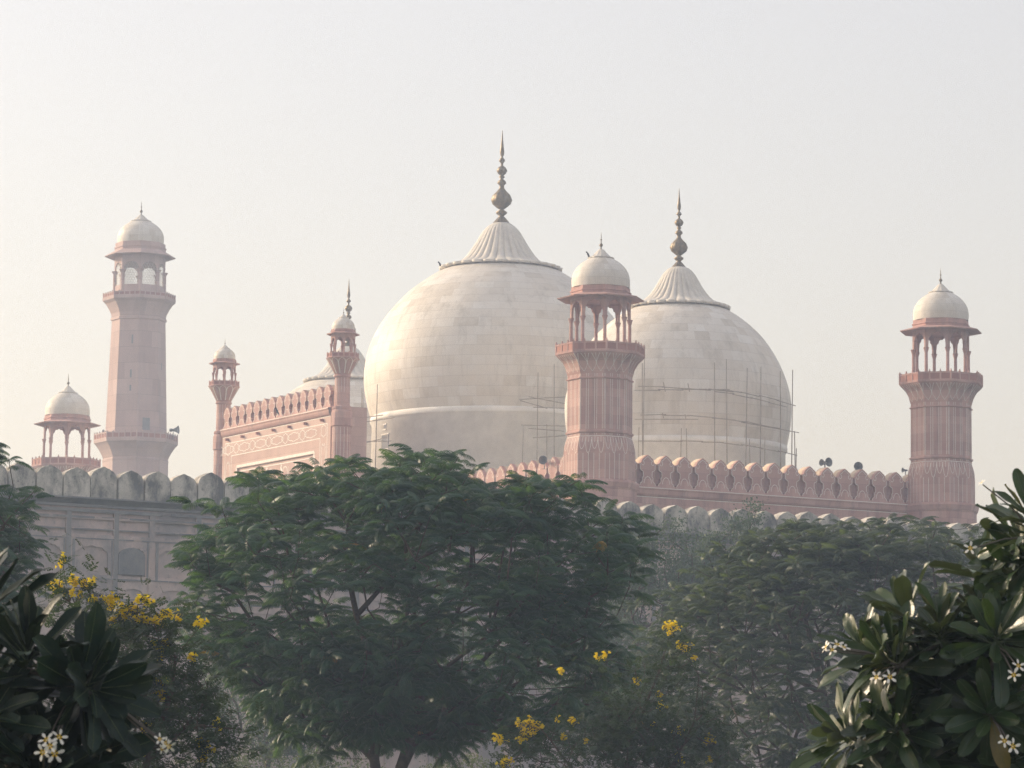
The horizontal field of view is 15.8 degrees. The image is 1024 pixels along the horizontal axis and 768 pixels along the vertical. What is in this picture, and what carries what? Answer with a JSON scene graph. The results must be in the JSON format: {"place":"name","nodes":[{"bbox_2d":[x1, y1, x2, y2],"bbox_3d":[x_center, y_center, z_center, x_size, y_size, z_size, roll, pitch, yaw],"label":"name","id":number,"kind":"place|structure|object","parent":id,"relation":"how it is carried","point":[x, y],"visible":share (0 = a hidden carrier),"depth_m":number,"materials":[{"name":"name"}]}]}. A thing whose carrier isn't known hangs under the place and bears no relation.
{"place":"outdoors","nodes":[
{"label":"outdoors","id":0,"kind":"place"},
{"bbox_2d":[0,442,54,614],"bbox_3d":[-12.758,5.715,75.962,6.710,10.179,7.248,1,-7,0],"label":"flame tree","id":1,"kind":"object","parent":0,"point":[15,540],"visible":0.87,"depth_m":76.51,"materials":[{"name":"green plant"}]},
{"bbox_2d":[0,545,175,767],"bbox_3d":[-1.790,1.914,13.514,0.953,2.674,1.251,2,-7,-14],"label":"frangipani shrub","id":2,"kind":"object","parent":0,"point":[100,721],"visible":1,"depth_m":13.33,"materials":[{"name":"green plant"}]},
{"bbox_2d":[94,201,177,476],"bbox_3d":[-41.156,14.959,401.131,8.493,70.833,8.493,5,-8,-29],"label":"minaret","id":3,"kind":"object","parent":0,"point":[135,436],"visible":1,"depth_m":401.00,"materials":[{"name":"stone"}]},
{"bbox_2d":[169,426,179,433],"bbox_3d":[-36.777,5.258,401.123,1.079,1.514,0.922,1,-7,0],"label":"loudspeaker","id":4,"kind":"object","parent":3,"relation":"attached to","point":[176,429],"visible":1,"depth_m":401.09,"materials":[{"name":"grey metal"}]},
{"bbox_2d":[30,533,295,767],"bbox_3d":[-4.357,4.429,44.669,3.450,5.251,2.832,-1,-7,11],"label":"flowering shrub","id":5,"kind":"object","parent":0,"point":[201,699],"visible":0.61,"depth_m":44.63,"materials":[{"name":"green plant"}]},
{"bbox_2d":[196,755,245,767],"bbox_3d":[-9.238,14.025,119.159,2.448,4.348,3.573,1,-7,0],"label":"bush","id":6,"kind":"object","parent":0,"point":[224,765],"visible":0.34,"depth_m":119.15,"materials":[{"name":"green plant"}]},
{"bbox_2d":[222,734,291,767],"bbox_3d":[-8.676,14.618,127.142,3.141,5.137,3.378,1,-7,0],"label":"bush","id":7,"kind":"object","parent":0,"point":[248,763],"visible":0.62,"depth_m":127.15,"materials":[{"name":"green plant"}]},
{"bbox_2d":[201,663,317,767],"bbox_3d":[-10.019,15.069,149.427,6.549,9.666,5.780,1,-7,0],"label":"leafy tree","id":8,"kind":"object","parent":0,"point":[292,752],"visible":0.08,"depth_m":149.18,"materials":[{"name":"green plant"}]},
{"bbox_2d":[284,747,344,767],"bbox_3d":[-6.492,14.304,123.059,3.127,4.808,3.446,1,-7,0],"label":"bush","id":9,"kind":"object","parent":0,"point":[315,764],"visible":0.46,"depth_m":123.14,"materials":[{"name":"green plant"}]},
{"bbox_2d":[340,752,385,767],"bbox_3d":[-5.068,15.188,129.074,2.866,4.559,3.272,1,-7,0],"label":"bush","id":10,"kind":"object","parent":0,"point":[367,764],"visible":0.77,"depth_m":129.40,"materials":[{"name":"green plant"}]},
{"bbox_2d":[158,443,665,767],"bbox_3d":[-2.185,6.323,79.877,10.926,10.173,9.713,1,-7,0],"label":"flame tree","id":11,"kind":"object","parent":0,"point":[387,683],"visible":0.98,"depth_m":77.83,"materials":[{"name":"green plant"}]},
{"bbox_2d":[419,758,445,767],"bbox_3d":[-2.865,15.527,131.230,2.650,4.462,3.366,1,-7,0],"label":"bush","id":12,"kind":"object","parent":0,"point":[430,764],"visible":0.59,"depth_m":131.39,"materials":[{"name":"green plant"}]},
{"bbox_2d":[383,609,537,767],"bbox_3d":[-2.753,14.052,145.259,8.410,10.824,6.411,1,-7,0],"label":"leafy tree","id":13,"kind":"object","parent":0,"point":[470,634],"visible":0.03,"depth_m":145.13,"materials":[{"name":"green plant"}]},
{"bbox_2d":[436,747,495,767],"bbox_3d":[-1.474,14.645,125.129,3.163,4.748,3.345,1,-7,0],"label":"bush","id":14,"kind":"object","parent":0,"point":[474,760],"visible":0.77,"depth_m":124.95,"materials":[{"name":"green plant"}]},
{"bbox_2d":[0,463,1008,767],"bbox_3d":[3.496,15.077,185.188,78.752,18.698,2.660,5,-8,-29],"label":"fort wall","id":15,"kind":"structure","parent":0,"point":[130,527],"depth_m":173.58,"materials":[{"name":"stone"}]},
{"bbox_2d":[31,130,982,526],"bbox_3d":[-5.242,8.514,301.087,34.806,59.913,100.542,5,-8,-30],"label":"mosque","id":16,"kind":"structure","parent":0,"point":[483,336],"depth_m":275.28,"materials":[{"name":"white stone"}]},
{"bbox_2d":[361,384,394,466],"bbox_3d":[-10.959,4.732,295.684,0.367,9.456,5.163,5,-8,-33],"label":"scaffolding","id":17,"kind":"object","parent":16,"relation":"on","point":[376,420],"visible":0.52,"depth_m":295.57,"materials":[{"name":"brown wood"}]},
{"bbox_2d":[519,364,565,461],"bbox_3d":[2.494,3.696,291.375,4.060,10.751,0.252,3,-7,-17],"label":"scaffolding","id":18,"kind":"object","parent":16,"relation":"on","point":[537,425],"visible":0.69,"depth_m":291.45,"materials":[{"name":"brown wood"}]},
{"bbox_2d":[538,455,546,468],"bbox_3d":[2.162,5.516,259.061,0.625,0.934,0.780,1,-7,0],"label":"loudspeaker","id":19,"kind":"object","parent":16,"relation":"attached to","point":[542,459],"visible":1,"depth_m":258.93,"materials":[{"name":"grey metal"}]},
{"bbox_2d":[634,358,798,468],"bbox_3d":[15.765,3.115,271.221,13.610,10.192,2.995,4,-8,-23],"label":"scaffolding","id":20,"kind":"object","parent":16,"relation":"on","point":[714,417],"visible":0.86,"depth_m":270.04,"materials":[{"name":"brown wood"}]},
{"bbox_2d":[819,459,827,467],"bbox_3d":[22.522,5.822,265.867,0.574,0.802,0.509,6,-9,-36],"label":"loudspeaker","id":21,"kind":"object","parent":16,"relation":"attached to","point":[821,462],"visible":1,"depth_m":265.88,"materials":[{"name":"grey metal"}]},
{"bbox_2d":[823,457,831,466],"bbox_3d":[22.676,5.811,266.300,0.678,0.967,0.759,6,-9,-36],"label":"loudspeaker","id":22,"kind":"object","parent":16,"relation":"attached to","point":[829,461],"visible":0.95,"depth_m":266.22,"materials":[{"name":"grey metal"}]},
{"bbox_2d":[854,462,862,469],"bbox_3d":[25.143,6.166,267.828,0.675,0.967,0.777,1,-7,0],"label":"loudspeaker","id":23,"kind":"object","parent":16,"relation":"attached to","point":[858,465],"visible":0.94,"depth_m":267.64,"materials":[{"name":"grey metal"}]},
{"bbox_2d":[0,0,1023,525],"label":"sky","id":24,"kind":"structure","parent":0,"point":[827,160],"materials":[{"name":"white"}]},
{"bbox_2d":[538,606,693,767],"bbox_3d":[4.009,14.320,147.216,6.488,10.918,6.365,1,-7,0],"label":"leafy tree","id":25,"kind":"object","parent":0,"point":[636,633],"visible":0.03,"depth_m":147.16,"materials":[{"name":"green plant"}]},
{"bbox_2d":[482,610,754,767],"bbox_3d":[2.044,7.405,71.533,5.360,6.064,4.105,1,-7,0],"label":"flowering shrub","id":26,"kind":"object","parent":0,"point":[627,739],"visible":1,"depth_m":71.40,"materials":[{"name":"green plant"}]},
{"bbox_2d":[606,511,714,767],"bbox_3d":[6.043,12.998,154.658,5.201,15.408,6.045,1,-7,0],"label":"leafy tree","id":27,"kind":"object","parent":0,"point":[630,617],"visible":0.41,"depth_m":154.35,"materials":[{"name":"green plant"}]},
{"bbox_2d":[683,496,773,744],"bbox_3d":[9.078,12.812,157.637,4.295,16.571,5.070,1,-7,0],"label":"leafy tree","id":28,"kind":"object","parent":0,"point":[737,526],"visible":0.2,"depth_m":157.73,"materials":[{"name":"green plant"}]},
{"bbox_2d":[610,513,995,767],"bbox_3d":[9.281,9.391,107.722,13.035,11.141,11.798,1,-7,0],"label":"flame tree","id":29,"kind":"object","parent":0,"point":[843,566],"visible":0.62,"depth_m":105.75,"materials":[{"name":"green plant"}]},
{"bbox_2d":[789,468,1023,767],"bbox_3d":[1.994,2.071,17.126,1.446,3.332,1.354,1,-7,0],"label":"frangipani shrub","id":30,"kind":"object","parent":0,"point":[931,666],"visible":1,"depth_m":16.89,"materials":[{"name":"green plant"}]}
]}

